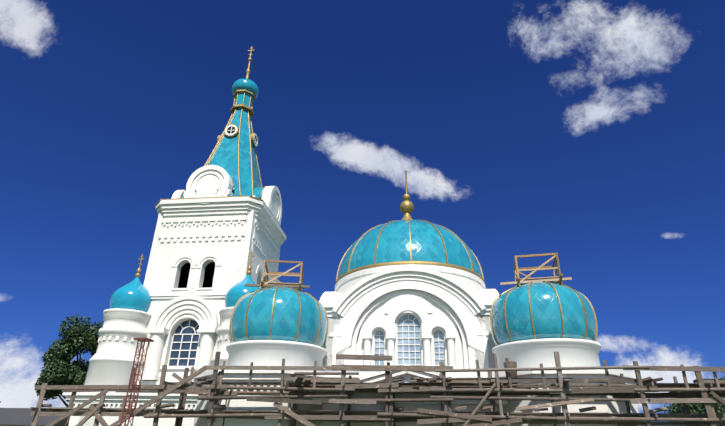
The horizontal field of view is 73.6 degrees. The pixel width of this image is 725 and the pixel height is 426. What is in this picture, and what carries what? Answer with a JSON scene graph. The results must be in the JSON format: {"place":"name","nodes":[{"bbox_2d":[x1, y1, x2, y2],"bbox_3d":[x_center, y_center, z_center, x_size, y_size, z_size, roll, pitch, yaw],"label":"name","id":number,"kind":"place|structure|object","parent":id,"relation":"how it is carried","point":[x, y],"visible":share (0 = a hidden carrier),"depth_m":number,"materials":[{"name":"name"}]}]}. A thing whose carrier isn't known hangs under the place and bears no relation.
{"place":"outdoors","nodes":[
{"label":"outdoors","id":0,"kind":"place"},
{"bbox_2d":[0,424,45,425],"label":"house walls","id":1,"kind":"structure","parent":0,"point":[19,425],"depth_m":56.78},
{"bbox_2d":[0,408,63,425],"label":"house roof","id":2,"kind":"structure","parent":1,"relation":"on","point":[15,416],"depth_m":58.68,"materials":[{"name":"grey"}]},
{"bbox_2d":[62,46,637,425],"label":"church","id":3,"kind":"structure","parent":0,"point":[409,291],"depth_m":27.50,"materials":[{"name":"white paint"}]},
{"bbox_2d":[375,315,444,365],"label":"window","id":4,"kind":"structure","parent":3,"relation":"in","point":[440,345],"depth_m":26.83,"materials":[{"name":"glass"}]},
{"bbox_2d":[0,0,724,412],"label":"sky","id":5,"kind":"structure","parent":0,"point":[590,133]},
{"bbox_2d":[702,375,724,413],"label":"tree","id":6,"kind":"object","parent":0,"point":[723,408],"visible":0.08,"depth_m":54.78,"materials":[{"name":"green plant"}]},
{"label":"ground","id":7,"kind":"structure","parent":0,"visible":0},
{"bbox_2d":[35,314,103,406],"bbox_3d":[-24.747,15.412,42.964,7.406,11.949,6.752,15,-29,-28],"label":"tree","id":8,"kind":"object","parent":7,"relation":"on","point":[58,369],"visible":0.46,"depth_m":41.93,"materials":[{"name":"green plant"}]},
{"bbox_2d":[30,338,724,425],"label":"scaffold","id":9,"kind":"object","parent":7,"relation":"on","point":[682,394],"visible":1,"depth_m":19.17,"materials":[{"name":"brown wood"}]},
{"bbox_2d":[661,397,724,421],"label":"tree","id":10,"kind":"object","parent":7,"relation":"on","point":[696,408],"visible":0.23,"depth_m":52.72,"materials":[{"name":"green plant"}]}
]}

